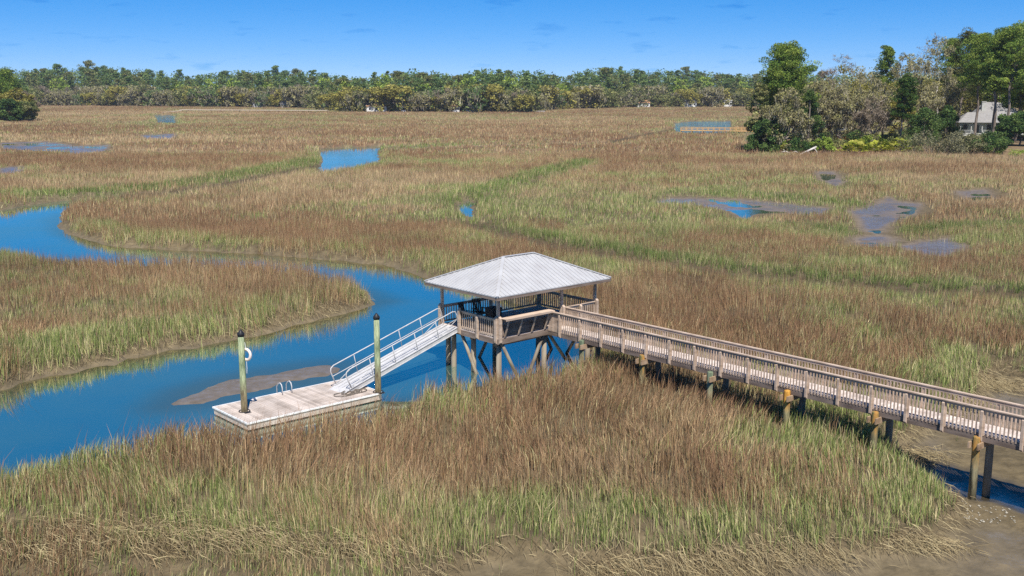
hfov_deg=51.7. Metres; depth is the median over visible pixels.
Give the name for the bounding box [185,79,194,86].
pine tree
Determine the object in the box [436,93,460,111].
oak tree
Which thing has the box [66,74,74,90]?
pine tree
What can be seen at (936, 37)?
bare tree
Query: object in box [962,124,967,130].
window
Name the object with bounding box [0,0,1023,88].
sky
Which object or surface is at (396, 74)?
pine tree
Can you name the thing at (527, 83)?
pine tree
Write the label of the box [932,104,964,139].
cedar tree
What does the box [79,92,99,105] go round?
oak tree
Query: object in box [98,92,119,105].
oak tree
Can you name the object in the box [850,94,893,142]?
bare tree
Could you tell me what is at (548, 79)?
pine tree
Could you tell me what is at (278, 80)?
pine tree
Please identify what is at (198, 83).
pine tree
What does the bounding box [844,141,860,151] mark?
palmetto
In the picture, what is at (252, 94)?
oak tree
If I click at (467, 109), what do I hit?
house
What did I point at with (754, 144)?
shrub
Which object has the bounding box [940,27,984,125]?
pine tree
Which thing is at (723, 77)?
pine tree
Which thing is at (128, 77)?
pine tree
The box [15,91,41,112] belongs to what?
bare tree
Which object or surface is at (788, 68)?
pine tree
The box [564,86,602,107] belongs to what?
oak tree
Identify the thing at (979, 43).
pine tree
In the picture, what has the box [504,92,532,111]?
oak tree
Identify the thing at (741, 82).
leafy tree
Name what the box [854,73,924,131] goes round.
oak tree
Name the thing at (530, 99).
oak tree
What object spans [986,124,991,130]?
window
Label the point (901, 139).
palmetto
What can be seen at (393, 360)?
gangway
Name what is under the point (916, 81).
oak tree
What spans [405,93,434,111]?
oak tree
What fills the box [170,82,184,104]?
leafy tree
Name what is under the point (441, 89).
oak tree
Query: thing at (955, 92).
oak tree
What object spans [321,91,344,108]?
oak tree
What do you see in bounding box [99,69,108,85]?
pine tree
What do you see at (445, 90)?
bare tree
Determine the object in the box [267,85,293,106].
oak tree
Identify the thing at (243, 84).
pine tree
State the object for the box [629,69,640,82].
pine tree
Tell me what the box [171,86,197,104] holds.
oak tree
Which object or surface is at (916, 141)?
shrub
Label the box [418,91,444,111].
oak tree
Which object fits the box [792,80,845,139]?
oak tree
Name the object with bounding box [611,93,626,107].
oak tree
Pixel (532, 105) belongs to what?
oak tree
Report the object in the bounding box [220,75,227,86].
pine tree
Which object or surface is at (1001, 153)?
shrub
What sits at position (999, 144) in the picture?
shrub
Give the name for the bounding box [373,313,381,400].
mooring pile
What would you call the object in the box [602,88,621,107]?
oak tree
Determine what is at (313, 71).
pine tree
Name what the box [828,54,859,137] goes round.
bare tree
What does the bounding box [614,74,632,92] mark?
pine tree
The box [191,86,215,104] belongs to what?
oak tree
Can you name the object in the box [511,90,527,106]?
bare tree
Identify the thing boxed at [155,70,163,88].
pine tree
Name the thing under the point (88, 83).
pine tree
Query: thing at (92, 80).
pine tree
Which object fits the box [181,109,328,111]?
long pier
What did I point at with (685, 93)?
oak tree
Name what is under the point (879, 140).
palmetto
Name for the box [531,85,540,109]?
pine tree
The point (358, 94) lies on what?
oak tree
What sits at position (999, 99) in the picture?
oak tree
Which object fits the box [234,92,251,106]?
oak tree
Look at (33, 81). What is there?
pine tree
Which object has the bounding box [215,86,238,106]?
oak tree
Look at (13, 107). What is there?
oak tree
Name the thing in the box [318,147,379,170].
pool water
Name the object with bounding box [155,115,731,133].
inlet water
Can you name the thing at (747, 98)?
oak tree
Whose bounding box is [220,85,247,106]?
oak tree
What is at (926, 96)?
oak tree
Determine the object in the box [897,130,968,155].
shrub
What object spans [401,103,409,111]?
house
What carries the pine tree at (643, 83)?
on the ground at (1002, 535)
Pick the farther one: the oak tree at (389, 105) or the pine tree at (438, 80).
the pine tree at (438, 80)
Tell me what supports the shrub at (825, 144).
on the ground at (1002, 535)
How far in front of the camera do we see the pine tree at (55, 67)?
961.74 m
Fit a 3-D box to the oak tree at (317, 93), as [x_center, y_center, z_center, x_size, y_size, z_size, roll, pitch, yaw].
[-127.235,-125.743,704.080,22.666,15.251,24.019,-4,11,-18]
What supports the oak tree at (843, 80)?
on the ground at (1002, 535)
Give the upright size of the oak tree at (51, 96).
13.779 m
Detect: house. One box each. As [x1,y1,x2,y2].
[279,100,291,106]
[366,102,386,111]
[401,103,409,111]
[451,104,458,111]
[464,105,473,111]
[637,100,649,106]
[681,99,696,106]
[723,98,732,106]
[955,101,1023,135]
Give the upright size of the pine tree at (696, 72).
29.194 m
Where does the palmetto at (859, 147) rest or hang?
on the ground at (1002, 535)
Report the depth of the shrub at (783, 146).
234.40 m
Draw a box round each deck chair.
[458,302,474,323]
[472,298,484,319]
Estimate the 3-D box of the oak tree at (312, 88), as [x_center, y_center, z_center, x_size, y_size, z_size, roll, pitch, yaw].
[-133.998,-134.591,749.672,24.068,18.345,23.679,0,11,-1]
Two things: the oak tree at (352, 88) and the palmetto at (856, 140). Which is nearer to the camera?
the palmetto at (856, 140)
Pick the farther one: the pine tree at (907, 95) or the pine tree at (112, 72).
the pine tree at (112, 72)
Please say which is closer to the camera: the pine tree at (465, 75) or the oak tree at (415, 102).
the oak tree at (415, 102)
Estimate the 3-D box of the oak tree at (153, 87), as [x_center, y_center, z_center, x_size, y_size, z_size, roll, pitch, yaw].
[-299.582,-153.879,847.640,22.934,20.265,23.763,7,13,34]
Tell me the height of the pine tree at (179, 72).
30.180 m
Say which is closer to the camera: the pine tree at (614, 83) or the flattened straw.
the flattened straw
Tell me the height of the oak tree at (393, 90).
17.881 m
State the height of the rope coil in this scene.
0.087 m
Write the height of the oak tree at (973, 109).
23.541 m
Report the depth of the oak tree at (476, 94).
616.52 m
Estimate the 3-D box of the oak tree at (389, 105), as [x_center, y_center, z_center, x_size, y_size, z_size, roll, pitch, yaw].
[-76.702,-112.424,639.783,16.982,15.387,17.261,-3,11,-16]
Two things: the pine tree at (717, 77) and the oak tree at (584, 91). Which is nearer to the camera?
the oak tree at (584, 91)
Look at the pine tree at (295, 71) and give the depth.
891.47 m
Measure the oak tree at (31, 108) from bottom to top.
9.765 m
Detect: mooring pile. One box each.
[237,329,247,411]
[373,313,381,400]
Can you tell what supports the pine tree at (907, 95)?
on the ground at (1002, 535)
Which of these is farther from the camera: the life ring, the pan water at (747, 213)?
the pan water at (747, 213)
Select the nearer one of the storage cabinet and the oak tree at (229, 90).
the storage cabinet
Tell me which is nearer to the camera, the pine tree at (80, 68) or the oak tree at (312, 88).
the oak tree at (312, 88)
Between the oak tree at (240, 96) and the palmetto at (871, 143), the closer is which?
the palmetto at (871, 143)
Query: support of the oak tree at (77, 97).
on the ground at (1002, 535)
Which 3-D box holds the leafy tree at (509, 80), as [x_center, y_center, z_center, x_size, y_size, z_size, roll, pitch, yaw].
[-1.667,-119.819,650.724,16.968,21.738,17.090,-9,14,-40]
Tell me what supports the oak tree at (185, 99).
on the ground at (1002, 535)
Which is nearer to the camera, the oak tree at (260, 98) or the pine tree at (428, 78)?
the pine tree at (428, 78)
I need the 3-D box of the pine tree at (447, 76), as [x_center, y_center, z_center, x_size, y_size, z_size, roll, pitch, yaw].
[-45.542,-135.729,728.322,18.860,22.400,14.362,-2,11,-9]
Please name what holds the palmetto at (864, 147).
on the ground at (1002, 535)
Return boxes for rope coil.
[334,388,366,396]
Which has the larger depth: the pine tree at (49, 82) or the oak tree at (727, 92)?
the pine tree at (49, 82)
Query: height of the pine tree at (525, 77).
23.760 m
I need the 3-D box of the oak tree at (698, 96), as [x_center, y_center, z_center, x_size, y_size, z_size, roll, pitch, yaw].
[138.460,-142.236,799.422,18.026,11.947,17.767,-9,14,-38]
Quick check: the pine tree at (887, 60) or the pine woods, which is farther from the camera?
the pine woods
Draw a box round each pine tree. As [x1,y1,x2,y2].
[0,66,17,118]
[7,78,31,92]
[20,72,30,85]
[21,72,39,85]
[27,79,40,87]
[32,73,48,91]
[35,68,48,87]
[40,80,48,92]
[41,80,57,89]
[42,74,52,85]
[44,63,74,85]
[56,78,67,87]
[62,71,78,91]
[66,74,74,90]
[76,60,95,86]
[76,68,102,86]
[77,67,88,91]
[83,76,92,86]
[87,78,101,104]
[93,66,103,85]
[99,65,110,85]
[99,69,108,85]
[100,69,121,82]
[107,72,118,85]
[112,78,122,85]
[119,70,133,84]
[122,75,138,85]
[132,76,148,84]
[141,69,159,87]
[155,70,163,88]
[159,80,170,89]
[171,69,185,86]
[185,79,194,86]
[192,78,203,85]
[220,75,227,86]
[221,70,231,80]
[233,81,239,105]
[238,74,256,88]
[239,81,249,88]
[256,75,266,91]
[256,79,274,88]
[269,65,282,78]
[271,75,282,87]
[279,70,291,80]
[281,80,289,88]
[283,68,301,84]
[288,76,306,85]
[305,76,318,85]
[307,69,321,85]
[319,82,327,93]
[325,77,351,108]
[351,78,359,88]
[351,78,369,87]
[370,72,378,84]
[386,71,409,85]
[411,72,434,87]
[413,79,429,109]
[420,75,434,90]
[429,77,443,90]
[434,75,451,85]
[444,75,470,85]
[460,73,469,86]
[474,70,487,83]
[487,76,503,84]
[499,83,510,91]
[503,81,512,92]
[505,69,516,81]
[516,80,537,108]
[517,72,534,87]
[531,76,540,84]
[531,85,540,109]
[541,74,549,84]
[548,74,563,86]
[573,73,588,85]
[580,71,589,84]
[588,77,607,88]
[596,67,618,85]
[601,81,621,92]
[602,77,614,88]
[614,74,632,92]
[617,66,623,84]
[619,77,629,90]
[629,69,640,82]
[630,73,639,84]
[638,81,647,86]
[639,70,649,85]
[647,74,661,84]
[648,79,658,86]
[652,71,661,85]
[660,83,671,90]
[663,77,670,89]
[672,77,681,89]
[674,66,693,79]
[689,70,702,90]
[690,74,704,85]
[690,83,704,91]
[709,74,722,86]
[714,73,727,86]
[722,78,740,95]
[723,75,737,90]
[725,83,741,91]
[750,76,763,87]
[754,40,822,139]
[754,67,788,135]
[870,45,899,134]
[888,72,918,136]
[931,37,966,131]
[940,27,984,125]
[954,32,997,134]
[973,26,1023,127]
[977,34,1015,135]
[990,24,1023,115]
[1001,60,1023,140]
[1005,44,1023,101]
[1010,37,1023,98]
[1011,20,1023,139]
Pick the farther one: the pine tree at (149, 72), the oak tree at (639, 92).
the pine tree at (149, 72)
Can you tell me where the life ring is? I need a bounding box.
[244,342,251,364]
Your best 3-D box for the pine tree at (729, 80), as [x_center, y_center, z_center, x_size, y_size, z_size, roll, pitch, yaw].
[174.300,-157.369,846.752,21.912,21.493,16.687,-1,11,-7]
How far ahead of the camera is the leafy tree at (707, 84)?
832.86 m
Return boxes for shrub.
[743,139,779,152]
[767,137,788,151]
[780,134,805,150]
[785,137,814,152]
[810,136,836,152]
[815,132,841,147]
[842,129,873,144]
[862,134,888,144]
[875,131,897,140]
[887,134,914,144]
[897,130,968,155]
[900,139,924,151]
[906,135,932,145]
[933,130,989,152]
[964,131,1011,153]
[982,130,1013,146]
[993,149,1023,154]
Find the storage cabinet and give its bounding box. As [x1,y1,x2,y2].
[485,306,501,329]
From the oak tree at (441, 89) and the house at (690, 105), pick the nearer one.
the oak tree at (441, 89)
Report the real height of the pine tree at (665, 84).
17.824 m
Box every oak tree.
[0,87,34,117]
[0,98,26,120]
[17,100,40,119]
[30,88,55,104]
[40,92,58,105]
[52,88,69,103]
[52,90,73,105]
[58,94,76,105]
[70,92,92,105]
[78,85,101,104]
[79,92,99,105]
[86,85,111,103]
[91,92,110,105]
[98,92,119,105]
[102,85,133,105]
[114,93,133,105]
[121,87,151,105]
[123,85,156,105]
[126,84,149,105]
[142,88,167,106]
[149,90,170,105]
[166,93,181,105]
[170,87,199,105]
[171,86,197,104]
[181,90,205,106]
[184,87,215,106]
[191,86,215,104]
[197,90,217,106]
[204,87,233,106]
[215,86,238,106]
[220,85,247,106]
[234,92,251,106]
[243,91,262,106]
[253,86,275,106]
[253,92,272,106]
[266,94,279,106]
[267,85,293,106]
[272,89,296,106]
[280,87,301,107]
[287,84,317,107]
[301,89,325,108]
[305,86,336,107]
[305,88,330,109]
[316,94,339,109]
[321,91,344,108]
[327,90,356,110]
[339,94,357,111]
[342,85,366,109]
[350,91,380,110]
[357,86,393,111]
[373,84,416,110]
[377,90,398,110]
[391,89,415,111]
[404,94,428,111]
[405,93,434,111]
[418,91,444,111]
[420,85,456,110]
[429,96,447,110]
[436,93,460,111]
[440,84,463,93]
[446,87,476,111]
[447,84,485,111]
[458,83,495,111]
[459,83,502,110]
[474,84,506,111]
[487,91,516,111]
[493,95,513,111]
[503,85,542,110]
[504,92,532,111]
[510,93,539,111]
[513,94,536,111]
[525,95,546,110]
[529,85,559,109]
[533,93,550,109]
[538,84,563,109]
[546,91,566,109]
[548,89,577,108]
[561,92,581,108]
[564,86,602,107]
[569,96,605,107]
[573,84,606,108]
[581,87,614,107]
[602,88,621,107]
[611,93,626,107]
[619,91,640,107]
[623,87,647,106]
[632,84,668,106]
[634,89,658,106]
[650,93,667,106]
[656,94,677,106]
[667,93,685,106]
[674,88,694,106]
[686,93,704,106]
[695,91,713,105]
[696,86,726,106]
[704,88,733,106]
[721,92,739,104]
[732,89,751,106]
[733,88,760,105]
[743,82,776,150]
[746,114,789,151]
[748,93,763,106]
[758,87,814,149]
[770,84,818,131]
[791,77,835,133]
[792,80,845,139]
[814,83,856,137]
[820,64,879,134]
[827,74,875,133]
[833,66,896,138]
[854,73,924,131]
[867,82,916,135]
[883,52,920,135]
[884,61,945,134]
[886,69,940,121]
[903,79,946,133]
[915,36,965,130]
[923,72,993,115]
[939,72,998,114]
[966,88,1013,107]
[979,85,1023,111]
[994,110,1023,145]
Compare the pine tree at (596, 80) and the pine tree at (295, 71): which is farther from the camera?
the pine tree at (295, 71)
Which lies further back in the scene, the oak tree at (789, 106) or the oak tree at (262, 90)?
the oak tree at (262, 90)
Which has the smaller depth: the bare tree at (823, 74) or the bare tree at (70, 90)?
the bare tree at (823, 74)
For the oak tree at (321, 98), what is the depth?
668.57 m
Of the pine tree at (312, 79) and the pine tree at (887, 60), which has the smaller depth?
the pine tree at (887, 60)
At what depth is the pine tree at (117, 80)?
880.03 m
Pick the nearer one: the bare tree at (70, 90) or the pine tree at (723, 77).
the bare tree at (70, 90)
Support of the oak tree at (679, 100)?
on the ground at (1002, 535)
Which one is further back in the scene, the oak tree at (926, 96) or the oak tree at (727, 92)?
the oak tree at (727, 92)
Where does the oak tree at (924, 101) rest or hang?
on the ground at (1002, 535)
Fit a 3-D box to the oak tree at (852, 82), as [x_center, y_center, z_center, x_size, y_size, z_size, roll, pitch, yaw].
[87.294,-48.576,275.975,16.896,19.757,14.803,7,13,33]
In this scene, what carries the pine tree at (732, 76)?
on the ground at (1002, 535)
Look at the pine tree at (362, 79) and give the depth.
735.30 m
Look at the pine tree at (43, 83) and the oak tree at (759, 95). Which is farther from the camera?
the pine tree at (43, 83)
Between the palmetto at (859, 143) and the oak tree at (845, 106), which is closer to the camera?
the palmetto at (859, 143)
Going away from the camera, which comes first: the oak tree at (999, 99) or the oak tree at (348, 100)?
the oak tree at (999, 99)
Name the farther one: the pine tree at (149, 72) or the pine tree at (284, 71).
the pine tree at (149, 72)
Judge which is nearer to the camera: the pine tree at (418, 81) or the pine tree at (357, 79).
the pine tree at (418, 81)
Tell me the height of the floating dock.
1.554 m
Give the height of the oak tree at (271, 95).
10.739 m
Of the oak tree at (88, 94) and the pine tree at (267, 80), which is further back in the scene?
the oak tree at (88, 94)
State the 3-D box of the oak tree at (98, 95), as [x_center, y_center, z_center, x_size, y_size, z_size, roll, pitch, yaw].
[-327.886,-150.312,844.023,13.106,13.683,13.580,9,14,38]
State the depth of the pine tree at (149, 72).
936.47 m
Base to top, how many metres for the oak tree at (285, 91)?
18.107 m
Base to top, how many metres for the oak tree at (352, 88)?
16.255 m
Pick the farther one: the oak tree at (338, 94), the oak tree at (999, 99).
the oak tree at (338, 94)
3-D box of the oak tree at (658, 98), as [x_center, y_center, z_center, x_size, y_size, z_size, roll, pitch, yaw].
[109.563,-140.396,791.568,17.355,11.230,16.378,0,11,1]
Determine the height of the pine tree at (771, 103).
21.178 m
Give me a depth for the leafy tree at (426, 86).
654.74 m
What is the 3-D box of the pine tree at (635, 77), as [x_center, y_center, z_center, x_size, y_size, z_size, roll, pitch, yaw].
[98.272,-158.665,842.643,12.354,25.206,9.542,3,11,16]
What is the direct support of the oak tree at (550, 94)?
on the ground at (1002, 535)
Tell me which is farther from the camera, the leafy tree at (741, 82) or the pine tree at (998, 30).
the leafy tree at (741, 82)
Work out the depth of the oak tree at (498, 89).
616.93 m
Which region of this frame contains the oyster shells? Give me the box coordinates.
[961,501,1015,522]
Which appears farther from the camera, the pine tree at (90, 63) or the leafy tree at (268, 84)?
the pine tree at (90, 63)
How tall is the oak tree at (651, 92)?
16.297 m
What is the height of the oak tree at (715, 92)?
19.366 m
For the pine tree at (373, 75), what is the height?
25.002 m
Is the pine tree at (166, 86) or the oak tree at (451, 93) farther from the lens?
the pine tree at (166, 86)
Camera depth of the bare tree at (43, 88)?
856.46 m
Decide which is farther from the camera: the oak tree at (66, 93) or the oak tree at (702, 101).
the oak tree at (66, 93)
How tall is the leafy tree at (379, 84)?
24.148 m
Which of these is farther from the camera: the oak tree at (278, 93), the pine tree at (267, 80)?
the pine tree at (267, 80)
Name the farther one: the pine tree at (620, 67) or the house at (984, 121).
the pine tree at (620, 67)
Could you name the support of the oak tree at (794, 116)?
on the ground at (1002, 535)
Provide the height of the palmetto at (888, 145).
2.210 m
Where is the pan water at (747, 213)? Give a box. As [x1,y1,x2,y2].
[3,135,990,243]
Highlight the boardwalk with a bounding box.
[548,307,1023,499]
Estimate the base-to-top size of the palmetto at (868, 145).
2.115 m
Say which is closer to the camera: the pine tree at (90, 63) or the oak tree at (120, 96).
the oak tree at (120, 96)
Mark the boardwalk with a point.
(644, 348)
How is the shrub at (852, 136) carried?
on the ground at (1002, 535)
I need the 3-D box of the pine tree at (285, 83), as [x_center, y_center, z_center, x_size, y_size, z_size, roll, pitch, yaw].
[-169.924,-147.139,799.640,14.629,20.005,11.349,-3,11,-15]
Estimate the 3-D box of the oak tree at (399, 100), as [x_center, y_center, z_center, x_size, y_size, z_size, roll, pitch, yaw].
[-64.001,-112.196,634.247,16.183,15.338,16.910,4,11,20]
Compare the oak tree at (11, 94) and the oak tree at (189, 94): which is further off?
the oak tree at (189, 94)
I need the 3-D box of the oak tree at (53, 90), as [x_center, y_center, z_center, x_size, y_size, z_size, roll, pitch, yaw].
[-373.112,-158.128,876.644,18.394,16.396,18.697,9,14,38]
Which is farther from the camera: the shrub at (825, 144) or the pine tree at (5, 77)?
the pine tree at (5, 77)
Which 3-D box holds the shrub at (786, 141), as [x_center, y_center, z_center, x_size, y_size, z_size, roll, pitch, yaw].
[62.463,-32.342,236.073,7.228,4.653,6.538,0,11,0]
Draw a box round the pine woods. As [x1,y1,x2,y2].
[8,66,941,108]
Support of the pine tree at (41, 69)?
on the ground at (1002, 535)
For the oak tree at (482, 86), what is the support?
on the ground at (1002, 535)
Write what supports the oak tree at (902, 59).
on the ground at (1002, 535)
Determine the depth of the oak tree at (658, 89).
798.49 m
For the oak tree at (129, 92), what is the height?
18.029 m
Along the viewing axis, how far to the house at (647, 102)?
788.37 m
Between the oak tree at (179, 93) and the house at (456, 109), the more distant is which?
the oak tree at (179, 93)
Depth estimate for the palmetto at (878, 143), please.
237.69 m
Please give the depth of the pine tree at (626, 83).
800.56 m
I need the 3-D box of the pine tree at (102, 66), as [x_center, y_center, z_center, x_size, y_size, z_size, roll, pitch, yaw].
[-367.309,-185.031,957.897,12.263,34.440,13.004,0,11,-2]
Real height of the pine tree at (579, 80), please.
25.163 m
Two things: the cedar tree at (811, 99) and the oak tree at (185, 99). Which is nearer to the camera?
the cedar tree at (811, 99)
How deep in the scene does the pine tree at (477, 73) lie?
718.64 m
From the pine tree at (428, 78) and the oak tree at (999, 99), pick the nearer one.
the oak tree at (999, 99)
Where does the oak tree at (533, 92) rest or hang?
on the ground at (1002, 535)
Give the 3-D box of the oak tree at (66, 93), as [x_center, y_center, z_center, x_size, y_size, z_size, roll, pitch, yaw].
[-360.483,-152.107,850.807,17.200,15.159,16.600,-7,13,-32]
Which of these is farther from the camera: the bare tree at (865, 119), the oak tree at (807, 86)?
the oak tree at (807, 86)
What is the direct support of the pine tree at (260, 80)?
on the ground at (1002, 535)
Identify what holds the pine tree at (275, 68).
on the ground at (1002, 535)
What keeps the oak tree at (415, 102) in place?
on the ground at (1002, 535)
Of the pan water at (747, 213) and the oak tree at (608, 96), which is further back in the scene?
the oak tree at (608, 96)
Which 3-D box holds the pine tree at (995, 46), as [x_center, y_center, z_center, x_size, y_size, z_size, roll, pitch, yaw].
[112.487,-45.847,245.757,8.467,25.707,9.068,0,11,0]
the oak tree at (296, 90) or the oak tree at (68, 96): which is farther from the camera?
the oak tree at (68, 96)
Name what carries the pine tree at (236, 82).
on the ground at (1002, 535)
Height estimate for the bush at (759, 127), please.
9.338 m
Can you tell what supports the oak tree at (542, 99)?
on the ground at (1002, 535)
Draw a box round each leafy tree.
[48,77,69,90]
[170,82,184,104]
[198,77,217,91]
[225,77,239,86]
[262,81,273,105]
[313,77,332,105]
[333,81,353,102]
[374,73,391,88]
[416,83,430,90]
[460,77,476,86]
[502,76,519,91]
[555,83,569,102]
[670,78,689,105]
[692,75,713,104]
[731,81,748,88]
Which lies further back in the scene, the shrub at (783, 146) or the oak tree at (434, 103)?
the oak tree at (434, 103)
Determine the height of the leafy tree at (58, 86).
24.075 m
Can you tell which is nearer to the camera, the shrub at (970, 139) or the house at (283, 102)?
the shrub at (970, 139)
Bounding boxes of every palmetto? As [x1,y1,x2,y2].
[837,142,854,151]
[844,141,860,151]
[847,140,868,152]
[854,139,866,149]
[858,143,872,152]
[863,144,876,151]
[870,142,886,151]
[872,140,880,148]
[874,139,889,148]
[877,143,894,150]
[886,141,904,151]
[893,137,911,151]
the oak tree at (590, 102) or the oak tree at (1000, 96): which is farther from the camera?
the oak tree at (590, 102)
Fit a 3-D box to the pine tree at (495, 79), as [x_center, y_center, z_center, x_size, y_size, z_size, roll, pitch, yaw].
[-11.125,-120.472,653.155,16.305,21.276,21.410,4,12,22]
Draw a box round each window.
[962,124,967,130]
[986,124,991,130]
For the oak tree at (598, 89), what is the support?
on the ground at (1002, 535)
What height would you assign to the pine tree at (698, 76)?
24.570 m
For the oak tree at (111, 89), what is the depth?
833.86 m
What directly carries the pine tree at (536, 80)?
on the ground at (1002, 535)
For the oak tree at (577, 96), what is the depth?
721.06 m
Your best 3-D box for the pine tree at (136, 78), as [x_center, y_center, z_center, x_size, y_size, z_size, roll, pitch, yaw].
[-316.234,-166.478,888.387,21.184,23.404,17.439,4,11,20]
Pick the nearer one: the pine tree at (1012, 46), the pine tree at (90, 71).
the pine tree at (1012, 46)
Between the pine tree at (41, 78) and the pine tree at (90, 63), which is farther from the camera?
the pine tree at (90, 63)
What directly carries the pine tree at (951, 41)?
on the ground at (1002, 535)
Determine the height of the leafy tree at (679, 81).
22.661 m
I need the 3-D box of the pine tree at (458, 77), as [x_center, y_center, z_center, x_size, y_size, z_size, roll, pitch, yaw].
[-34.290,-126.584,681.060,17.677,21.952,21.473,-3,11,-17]
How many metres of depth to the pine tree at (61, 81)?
899.65 m
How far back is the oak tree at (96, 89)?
847.78 m
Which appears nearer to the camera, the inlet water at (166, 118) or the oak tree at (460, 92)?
the inlet water at (166, 118)
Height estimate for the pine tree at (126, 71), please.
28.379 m
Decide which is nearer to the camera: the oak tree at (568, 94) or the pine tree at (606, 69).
the oak tree at (568, 94)
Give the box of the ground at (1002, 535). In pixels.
[0,89,1023,575]
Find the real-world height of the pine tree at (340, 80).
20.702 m
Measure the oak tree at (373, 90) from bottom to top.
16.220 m
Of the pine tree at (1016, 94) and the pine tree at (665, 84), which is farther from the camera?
the pine tree at (665, 84)
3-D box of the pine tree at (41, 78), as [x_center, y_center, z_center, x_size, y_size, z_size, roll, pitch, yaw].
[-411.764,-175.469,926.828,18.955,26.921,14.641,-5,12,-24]
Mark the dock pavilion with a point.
(510, 277)
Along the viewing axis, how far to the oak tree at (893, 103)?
262.46 m
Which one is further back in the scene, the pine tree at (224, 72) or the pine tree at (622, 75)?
the pine tree at (224, 72)
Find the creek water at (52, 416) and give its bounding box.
[0,199,592,477]
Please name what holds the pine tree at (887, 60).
on the ground at (1002, 535)
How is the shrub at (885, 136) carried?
on the ground at (1002, 535)
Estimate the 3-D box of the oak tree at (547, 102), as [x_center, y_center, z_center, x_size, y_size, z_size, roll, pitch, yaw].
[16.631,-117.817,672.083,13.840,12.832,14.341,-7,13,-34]
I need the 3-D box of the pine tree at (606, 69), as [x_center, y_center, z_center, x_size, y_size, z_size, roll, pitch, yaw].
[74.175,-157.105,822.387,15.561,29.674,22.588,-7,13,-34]
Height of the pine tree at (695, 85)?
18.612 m
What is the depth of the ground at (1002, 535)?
45.37 m
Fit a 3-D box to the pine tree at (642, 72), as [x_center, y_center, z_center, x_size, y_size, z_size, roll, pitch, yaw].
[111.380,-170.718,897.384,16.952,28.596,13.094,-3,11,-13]
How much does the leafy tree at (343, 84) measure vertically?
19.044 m
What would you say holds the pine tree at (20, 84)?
on the ground at (1002, 535)
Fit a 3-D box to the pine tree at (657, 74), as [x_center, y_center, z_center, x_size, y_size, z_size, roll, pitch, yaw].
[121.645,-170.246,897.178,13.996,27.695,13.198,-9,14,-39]
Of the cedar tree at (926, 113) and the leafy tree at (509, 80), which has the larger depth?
the leafy tree at (509, 80)
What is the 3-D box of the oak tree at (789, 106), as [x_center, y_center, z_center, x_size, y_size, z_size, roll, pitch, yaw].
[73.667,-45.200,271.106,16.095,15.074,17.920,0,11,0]
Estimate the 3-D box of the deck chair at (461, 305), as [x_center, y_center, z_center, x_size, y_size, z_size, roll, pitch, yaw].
[-2.438,1.347,56.054,0.750,1.123,0.670,6,12,30]
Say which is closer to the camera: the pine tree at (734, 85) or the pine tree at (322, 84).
the pine tree at (322, 84)
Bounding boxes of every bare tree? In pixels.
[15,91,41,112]
[35,85,50,104]
[56,86,80,91]
[432,88,449,108]
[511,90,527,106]
[811,69,847,138]
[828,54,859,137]
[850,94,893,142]
[912,33,958,128]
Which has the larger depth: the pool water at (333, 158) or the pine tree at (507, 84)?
the pine tree at (507, 84)
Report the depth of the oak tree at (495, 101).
620.68 m
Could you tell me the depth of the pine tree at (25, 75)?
925.68 m
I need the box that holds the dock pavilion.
[424,252,610,379]
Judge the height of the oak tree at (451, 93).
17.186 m
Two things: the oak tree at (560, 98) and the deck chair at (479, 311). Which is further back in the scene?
the oak tree at (560, 98)
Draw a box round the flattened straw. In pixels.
[0,289,1023,575]
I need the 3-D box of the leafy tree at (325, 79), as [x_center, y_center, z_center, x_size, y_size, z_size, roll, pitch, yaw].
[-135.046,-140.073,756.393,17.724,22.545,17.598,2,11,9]
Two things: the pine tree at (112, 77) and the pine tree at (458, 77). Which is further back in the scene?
the pine tree at (112, 77)
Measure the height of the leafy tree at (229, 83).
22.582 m
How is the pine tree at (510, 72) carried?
on the ground at (1002, 535)
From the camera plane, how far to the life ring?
46.50 m
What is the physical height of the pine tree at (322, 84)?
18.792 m
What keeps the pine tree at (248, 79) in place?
on the ground at (1002, 535)
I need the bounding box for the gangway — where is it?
[330,308,457,392]
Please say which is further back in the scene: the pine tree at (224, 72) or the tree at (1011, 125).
the pine tree at (224, 72)
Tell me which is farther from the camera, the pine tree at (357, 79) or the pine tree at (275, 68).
the pine tree at (275, 68)
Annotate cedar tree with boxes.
[795,89,825,143]
[899,107,945,142]
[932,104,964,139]
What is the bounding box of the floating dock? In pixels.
[212,379,384,429]
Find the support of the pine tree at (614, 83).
on the ground at (1002, 535)
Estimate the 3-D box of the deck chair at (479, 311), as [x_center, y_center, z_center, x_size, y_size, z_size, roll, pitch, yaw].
[-1.785,1.163,57.027,0.670,1.123,0.750,-6,12,-30]
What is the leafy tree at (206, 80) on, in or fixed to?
on the ground at (1002, 535)
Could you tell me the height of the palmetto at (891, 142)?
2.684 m
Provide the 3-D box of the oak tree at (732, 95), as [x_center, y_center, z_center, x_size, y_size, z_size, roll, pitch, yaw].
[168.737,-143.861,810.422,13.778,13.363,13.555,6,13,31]
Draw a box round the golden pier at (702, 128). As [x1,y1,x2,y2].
[680,127,752,132]
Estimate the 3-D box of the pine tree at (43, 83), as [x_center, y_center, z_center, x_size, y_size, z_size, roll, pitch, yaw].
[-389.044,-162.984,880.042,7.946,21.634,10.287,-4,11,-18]
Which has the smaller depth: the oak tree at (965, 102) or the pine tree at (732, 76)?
the oak tree at (965, 102)
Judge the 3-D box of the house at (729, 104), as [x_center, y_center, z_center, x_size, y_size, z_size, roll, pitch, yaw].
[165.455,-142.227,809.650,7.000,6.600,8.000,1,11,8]
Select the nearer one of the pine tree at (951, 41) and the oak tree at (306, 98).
the pine tree at (951, 41)

